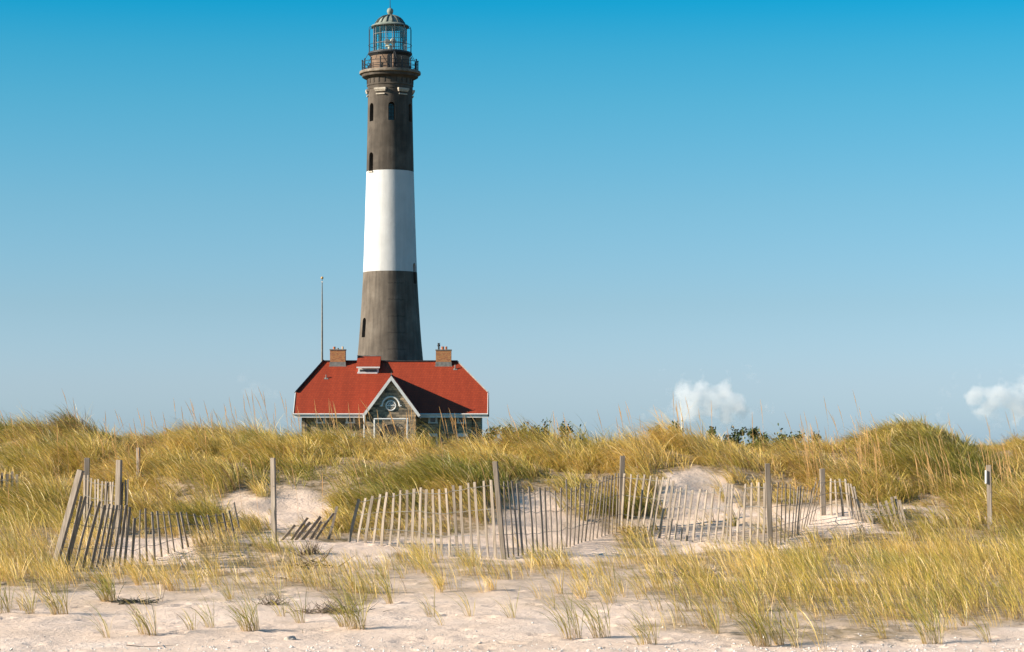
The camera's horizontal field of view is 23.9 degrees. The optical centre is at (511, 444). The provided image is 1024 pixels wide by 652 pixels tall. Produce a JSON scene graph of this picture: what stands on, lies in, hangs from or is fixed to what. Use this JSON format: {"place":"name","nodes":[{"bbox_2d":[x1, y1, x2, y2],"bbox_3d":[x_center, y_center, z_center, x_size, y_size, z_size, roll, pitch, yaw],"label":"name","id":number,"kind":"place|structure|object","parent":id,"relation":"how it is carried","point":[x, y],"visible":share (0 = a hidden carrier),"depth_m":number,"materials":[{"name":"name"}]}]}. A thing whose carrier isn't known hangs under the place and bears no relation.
{"place":"outdoors","nodes":[
{"label":"outdoors","id":0,"kind":"place"},
{"bbox_2d":[0,433,1023,651],"bbox_3d":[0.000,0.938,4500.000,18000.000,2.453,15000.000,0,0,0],"label":"dune sand","id":1,"kind":"structure","parent":0,"point":[399,626],"depth_m":30.58,"materials":[{"name":"beige sand"}]},
{"bbox_2d":[0,574,15,612],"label":"grass tuft","id":2,"kind":"object","parent":1,"relation":"on","point":[6,608],"visible":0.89,"depth_m":28.14,"materials":[{"name":"plant"}]},
{"bbox_2d":[0,471,18,495],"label":"sand fence","id":3,"kind":"object","parent":1,"relation":"on","point":[7,477],"visible":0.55,"depth_m":42.98,"materials":[{"name":"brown wood"}]},
{"bbox_2d":[3,583,38,613],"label":"grass tuft","id":4,"kind":"object","parent":1,"relation":"on","point":[32,607],"visible":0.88,"depth_m":28.07,"materials":[{"name":"plant"}]},
{"bbox_2d":[24,573,78,614],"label":"grass tuft","id":5,"kind":"object","parent":1,"relation":"on","point":[56,609],"visible":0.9,"depth_m":27.92,"materials":[{"name":"plant"}]},
{"bbox_2d":[66,600,113,637],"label":"grass tuft","id":6,"kind":"object","parent":1,"relation":"on","point":[99,623],"visible":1,"depth_m":25.48,"materials":[{"name":"beige plant"}]},
{"bbox_2d":[64,560,126,601],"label":"grass tuft","id":7,"kind":"object","parent":1,"relation":"on","point":[105,585],"visible":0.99,"depth_m":29.60,"materials":[{"name":"plant"}]},
{"bbox_2d":[83,458,128,534],"bbox_3d":[-6.730,0.985,39.771,0.198,1.544,1.396,0,0,-38],"label":"sand fence","id":8,"kind":"object","parent":1,"relation":"on","point":[119,487],"visible":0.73,"depth_m":39.66,"materials":[{"name":"grey wood"}]},
{"bbox_2d":[104,595,162,604],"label":"seaweed clump","id":9,"kind":"object","parent":1,"relation":"on","point":[123,601],"visible":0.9,"depth_m":29.49,"materials":[{"name":"plant"}]},
{"bbox_2d":[119,593,156,635],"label":"grass tuft","id":10,"kind":"object","parent":1,"relation":"on","point":[142,620],"visible":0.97,"depth_m":25.70,"materials":[{"name":"yellow plant"}]},
{"bbox_2d":[136,448,139,476],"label":"post","id":11,"kind":"object","parent":1,"relation":"on","point":[137,461],"visible":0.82,"depth_m":44.98,"materials":[{"name":"brown wood"}]},
{"bbox_2d":[52,469,242,569],"bbox_3d":[-5.358,1.236,37.108,0.579,1.772,5.222,0,0,26],"label":"sand fence","id":12,"kind":"object","parent":1,"relation":"on","point":[70,509],"visible":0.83,"depth_m":35.63,"materials":[{"name":"grey wood"}]},
{"bbox_2d":[127,645,169,646],"bbox_3d":[-3.675,2.047,24.689,0.523,0.022,0.091,0,0,-12],"label":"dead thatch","id":13,"kind":"object","parent":1,"relation":"on","point":[144,646],"visible":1,"depth_m":24.66,"materials":[{"name":"beige plant"}]},
{"bbox_2d":[170,609,206,629],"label":"grass tuft","id":14,"kind":"object","parent":1,"relation":"on","point":[188,622],"visible":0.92,"depth_m":26.14,"materials":[{"name":"beige plant"}]},
{"bbox_2d":[184,595,214,627],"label":"grass tuft","id":15,"kind":"object","parent":1,"relation":"on","point":[205,615],"visible":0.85,"depth_m":26.47,"materials":[{"name":"beige plant"}]},
{"bbox_2d":[213,582,266,631],"bbox_3d":[-2.918,1.748,26.178,0.767,0.599,0.746,0,0,-42],"label":"grass tuft","id":16,"kind":"object","parent":1,"relation":"on","point":[246,618],"visible":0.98,"depth_m":26.18,"materials":[{"name":"plant"}]},
{"bbox_2d":[254,592,291,605],"bbox_3d":[-2.907,1.857,29.225,0.534,0.153,0.331,0,0,0],"label":"dead thatch","id":17,"kind":"object","parent":1,"relation":"on","point":[272,602],"visible":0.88,"depth_m":29.20,"materials":[{"name":"plant"}]},
{"bbox_2d":[270,458,276,541],"bbox_3d":[-3.804,1.024,38.595,0.098,1.641,0.079,0,0,19],"label":"post","id":18,"kind":"object","parent":1,"relation":"on","point":[273,495],"visible":0.87,"depth_m":38.57,"materials":[{"name":"brown wood"}]},
{"bbox_2d":[264,589,285,616],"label":"grass tuft","id":19,"kind":"object","parent":1,"relation":"on","point":[282,607],"visible":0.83,"depth_m":27.74,"materials":[{"name":"plant"}]},
{"bbox_2d":[272,587,307,622],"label":"grass tuft","id":20,"kind":"object","parent":1,"relation":"on","point":[290,607],"visible":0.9,"depth_m":27.09,"materials":[{"name":"beige plant"}]},
{"bbox_2d":[284,635,295,639],"bbox_3d":[-2.308,2.032,25.188,0.145,0.097,0.113,0,0,0],"label":"driftwood lump","id":21,"kind":"object","parent":1,"relation":"on","point":[292,637],"visible":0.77,"depth_m":25.16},
{"bbox_2d":[288,539,321,555],"bbox_3d":[-3.172,1.556,36.984,0.530,0.299,0.384,0,0,0],"label":"dead thatch","id":22,"kind":"object","parent":1,"relation":"on","point":[314,549],"visible":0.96,"depth_m":36.98,"materials":[{"name":"brown plant"}]},
{"bbox_2d":[282,506,337,539],"bbox_3d":[-3.299,1.330,39.034,1.016,0.675,0.199,0,0,-16],"label":"sand fence","id":23,"kind":"object","parent":1,"relation":"on","point":[307,525],"visible":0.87,"depth_m":39.03,"materials":[{"name":"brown wood"}]},
{"bbox_2d":[287,547,354,567],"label":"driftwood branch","id":24,"kind":"object","parent":1,"relation":"on","point":[305,563],"visible":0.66,"depth_m":35.41,"materials":[{"name":"brown wood"}]},
{"bbox_2d":[321,277,322,360],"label":"flagpole","id":25,"kind":"object","parent":1,"relation":"on","point":[322,323],"visible":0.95,"depth_m":286.92,"materials":[{"name":"white metal"}]},
{"bbox_2d":[309,588,360,626],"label":"grass tuft","id":26,"kind":"object","parent":1,"relation":"on","point":[341,625],"visible":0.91,"depth_m":26.59,"materials":[{"name":"beige plant"}]},
{"bbox_2d":[285,596,393,614],"bbox_3d":[-1.970,1.875,28.217,1.250,0.170,1.117,0,0,24],"label":"dead thatch","id":27,"kind":"object","parent":1,"relation":"on","point":[320,610],"visible":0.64,"depth_m":28.19,"materials":[{"name":"brown plant"}]},
{"bbox_2d":[309,577,378,629],"bbox_3d":[-1.832,1.692,26.358,0.836,0.698,0.850,0,0,0],"label":"grass tuft","id":28,"kind":"object","parent":1,"relation":"on","point":[354,619],"visible":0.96,"depth_m":26.32,"materials":[{"name":"plant"}]},
{"bbox_2d":[359,561,394,603],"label":"grass tuft","id":29,"kind":"object","parent":1,"relation":"on","point":[389,597],"visible":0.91,"depth_m":29.35,"materials":[{"name":"plant"}]},
{"bbox_2d":[358,6,422,359],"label":"lighthouse","id":30,"kind":"object","parent":1,"relation":"on","point":[390,324],"visible":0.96,"depth_m":277.56,"materials":[{"name":"black brick"}]},
{"bbox_2d":[388,103,393,119],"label":"window","id":31,"kind":"structure","parent":30,"relation":"in","point":[390,106],"depth_m":278.28,"materials":[{"name":"black glass"}]},
{"bbox_2d":[293,343,488,447],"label":"keepers house","id":32,"kind":"structure","parent":1,"relation":"on","point":[424,390],"depth_m":265.32,"materials":[{"name":"red"}]},
{"bbox_2d":[316,418,324,422],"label":"window","id":33,"kind":"structure","parent":32,"relation":"in","point":[318,419],"depth_m":264.18,"materials":[{"name":"grey glass"}]},
{"bbox_2d":[346,418,354,422],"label":"window","id":34,"kind":"structure","parent":32,"relation":"in","point":[348,420],"depth_m":264.18,"materials":[{"name":"grey glass"}]},
{"bbox_2d":[380,396,400,410],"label":"round window","id":35,"kind":"structure","parent":32,"relation":"in","point":[390,405],"depth_m":261.93,"materials":[{"name":"white glass"}]},
{"bbox_2d":[380,425,401,447],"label":"door","id":36,"kind":"structure","parent":32,"relation":"in","point":[390,431],"depth_m":261.99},
{"bbox_2d":[428,418,437,422],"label":"window","id":37,"kind":"structure","parent":32,"relation":"in","point":[430,420],"depth_m":264.18,"materials":[{"name":"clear glass"}]},
{"bbox_2d":[457,418,465,422],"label":"window","id":38,"kind":"structure","parent":32,"relation":"in","point":[458,419],"depth_m":264.18,"materials":[{"name":"grey glass"}]},
{"bbox_2d":[374,418,407,442],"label":"pipe frame","id":39,"kind":"object","parent":1,"relation":"on","point":[390,419],"visible":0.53,"depth_m":258.94,"materials":[{"name":"white metal"}]},
{"bbox_2d":[405,592,434,616],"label":"grass tuft","id":40,"kind":"object","parent":1,"relation":"on","point":[427,614],"visible":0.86,"depth_m":27.80,"materials":[{"name":"plant"}]},
{"bbox_2d":[426,607,444,624],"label":"grass tuft","id":41,"kind":"object","parent":1,"relation":"on","point":[437,615],"visible":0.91,"depth_m":26.68,"materials":[{"name":"beige plant"}]},
{"bbox_2d":[448,587,475,615],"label":"grass tuft","id":42,"kind":"object","parent":1,"relation":"on","point":[469,611],"visible":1,"depth_m":27.74,"materials":[{"name":"plant"}]},
{"bbox_2d":[480,427,498,442],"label":"shrub","id":43,"kind":"object","parent":1,"relation":"on","point":[492,432],"visible":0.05,"depth_m":73.99,"materials":[{"name":"green plant"}]},
{"bbox_2d":[10,542,991,650],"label":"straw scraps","id":44,"kind":"object","parent":1,"relation":"on","point":[572,590],"visible":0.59,"depth_m":28.95,"materials":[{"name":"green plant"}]},
{"bbox_2d":[490,586,519,617],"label":"grass tuft","id":45,"kind":"object","parent":1,"relation":"on","point":[510,607],"visible":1,"depth_m":27.36,"materials":[{"name":"plant"}]},
{"bbox_2d":[498,424,512,443],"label":"shrub","id":46,"kind":"object","parent":1,"relation":"on","point":[510,427],"visible":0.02,"depth_m":74.93,"materials":[{"name":"green plant"}]},
{"bbox_2d":[0,390,1023,542],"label":"dune grass","id":47,"kind":"structure","parent":1,"relation":"on","point":[182,447],"depth_m":45.59,"materials":[{"name":"yellow plant"}]},
{"bbox_2d":[0,506,1023,632],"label":"beach grass","id":48,"kind":"structure","parent":1,"relation":"on","point":[948,551],"depth_m":33.19,"materials":[{"name":"yellow plant"}]},
{"bbox_2d":[0,621,1023,651],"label":"shell fragments","id":49,"kind":"object","parent":1,"relation":"on","point":[677,649],"visible":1,"depth_m":24.31,"materials":[{"name":"beige"}]},
{"bbox_2d":[522,425,544,434],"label":"shrub","id":50,"kind":"object","parent":1,"relation":"on","point":[535,429],"visible":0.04,"depth_m":76.86,"materials":[{"name":"green plant"}]},
{"bbox_2d":[542,419,553,442],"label":"shrub","id":51,"kind":"object","parent":1,"relation":"on","point":[546,426],"visible":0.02,"depth_m":77.91,"materials":[{"name":"green plant"}]},
{"bbox_2d":[523,586,599,639],"bbox_3d":[0.475,1.728,25.410,0.777,0.687,0.851,0,0,26],"label":"grass tuft","id":52,"kind":"object","parent":1,"relation":"on","point":[570,628],"visible":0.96,"depth_m":25.33,"materials":[{"name":"beige plant"}]},
{"bbox_2d":[557,421,573,441],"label":"shrub","id":53,"kind":"object","parent":1,"relation":"on","point":[562,424],"visible":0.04,"depth_m":78.91,"materials":[{"name":"green plant"}]},
{"bbox_2d":[559,584,625,637],"bbox_3d":[0.766,1.750,25.481,0.769,0.632,0.752,0,0,21],"label":"grass tuft","id":54,"kind":"object","parent":1,"relation":"on","point":[594,626],"visible":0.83,"depth_m":25.51,"materials":[{"name":"yellow plant"}]},
{"bbox_2d":[347,456,866,559],"bbox_3d":[2.047,1.126,39.773,8.659,1.880,4.107,0,0,-35],"label":"sand fence","id":55,"kind":"object","parent":1,"relation":"on","point":[767,496],"visible":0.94,"depth_m":39.40,"materials":[{"name":"grey wood"}]},
{"bbox_2d":[605,568,625,592],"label":"grass tuft","id":56,"kind":"object","parent":1,"relation":"on","point":[618,582],"visible":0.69,"depth_m":30.83,"materials":[{"name":"yellow plant"}]},
{"bbox_2d":[603,599,662,644],"bbox_3d":[1.230,1.826,24.787,0.729,0.539,0.664,0,0,0],"label":"grass tuft","id":57,"kind":"object","parent":1,"relation":"on","point":[646,637],"visible":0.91,"depth_m":24.71,"materials":[{"name":"beige plant"}]},
{"bbox_2d":[671,420,683,438],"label":"shrub","id":58,"kind":"object","parent":1,"relation":"on","point":[674,422],"visible":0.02,"depth_m":81.99,"materials":[{"name":"green plant"}]},
{"bbox_2d":[649,559,722,578],"bbox_3d":[2.426,1.712,33.681,1.160,0.287,1.179,0,0,0],"label":"dead thatch","id":59,"kind":"object","parent":1,"relation":"on","point":[678,575],"visible":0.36,"depth_m":33.73,"materials":[{"name":"brown plant"}]},
{"bbox_2d":[691,601,719,633],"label":"grass tuft","id":60,"kind":"object","parent":1,"relation":"on","point":[714,627],"visible":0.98,"depth_m":25.77,"materials":[{"name":"yellow plant"}]},
{"bbox_2d":[706,426,730,444],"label":"shrub","id":61,"kind":"object","parent":1,"relation":"on","point":[711,430],"visible":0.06,"depth_m":73.99,"materials":[{"name":"green plant"}]},
{"bbox_2d":[722,425,747,445],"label":"shrub","id":62,"kind":"object","parent":1,"relation":"on","point":[741,432],"visible":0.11,"depth_m":74.88,"materials":[{"name":"green plant"}]},
{"bbox_2d":[718,579,776,646],"bbox_3d":[2.324,1.725,24.751,0.670,0.721,1.026,0,0,17],"label":"grass tuft","id":63,"kind":"object","parent":1,"relation":"on","point":[760,638],"visible":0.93,"depth_m":24.64,"materials":[{"name":"yellow plant"}]},
{"bbox_2d":[746,426,769,448],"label":"shrub","id":64,"kind":"object","parent":1,"relation":"on","point":[750,434],"visible":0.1,"depth_m":75.92,"materials":[{"name":"green plant"}]},
{"bbox_2d":[733,590,790,645],"bbox_3d":[2.541,1.763,24.814,0.651,0.644,0.942,0,0,0],"label":"grass tuft","id":65,"kind":"object","parent":1,"relation":"on","point":[781,641],"visible":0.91,"depth_m":24.80,"materials":[{"name":"plant"}]},
{"bbox_2d":[773,423,793,446],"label":"shrub","id":66,"kind":"object","parent":1,"relation":"on","point":[782,437],"visible":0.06,"depth_m":77.94,"materials":[{"name":"green plant"}]},
{"bbox_2d":[769,611,808,647],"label":"grass tuft","id":67,"kind":"object","parent":1,"relation":"on","point":[787,633],"visible":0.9,"depth_m":24.61,"materials":[{"name":"beige plant"}]},
{"bbox_2d":[796,605,826,651],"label":"grass tuft","id":68,"kind":"object","parent":1,"relation":"on","point":[815,632],"visible":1,"depth_m":24.06,"materials":[{"name":"beige plant"}]},
{"bbox_2d":[809,430,820,444],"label":"shrub","id":69,"kind":"object","parent":1,"relation":"on","point":[816,436],"visible":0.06,"depth_m":81.11,"materials":[{"name":"green plant"}]},
{"bbox_2d":[854,605,886,638],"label":"grass tuft","id":70,"kind":"object","parent":1,"relation":"on","point":[883,630],"visible":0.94,"depth_m":25.23,"materials":[{"name":"yellow plant"}]},
{"bbox_2d":[860,496,906,526],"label":"sand fence","id":71,"kind":"object","parent":1,"relation":"on","point":[883,510],"visible":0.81,"depth_m":41.13,"materials":[{"name":"brown wood"}]},
{"bbox_2d":[872,582,953,643],"bbox_3d":[4.178,1.728,24.972,0.908,0.704,0.837,0,0,11],"label":"grass tuft","id":72,"kind":"object","parent":1,"relation":"on","point":[931,631],"visible":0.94,"depth_m":24.92,"materials":[{"name":"yellow plant"}]},
{"bbox_2d":[952,612,990,642],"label":"grass tuft","id":73,"kind":"object","parent":1,"relation":"on","point":[981,629],"visible":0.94,"depth_m":25.02,"materials":[{"name":"beige plant"}]},
{"bbox_2d":[985,465,992,531],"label":"post","id":74,"kind":"object","parent":1,"relation":"on","point":[988,480],"visible":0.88,"depth_m":40.57,"materials":[{"name":"brown wood"}]},
{"bbox_2d":[0,0,1023,444],"label":"sky","id":75,"kind":"structure","parent":0,"point":[728,206],"materials":[{"name":"blue"}]}
]}

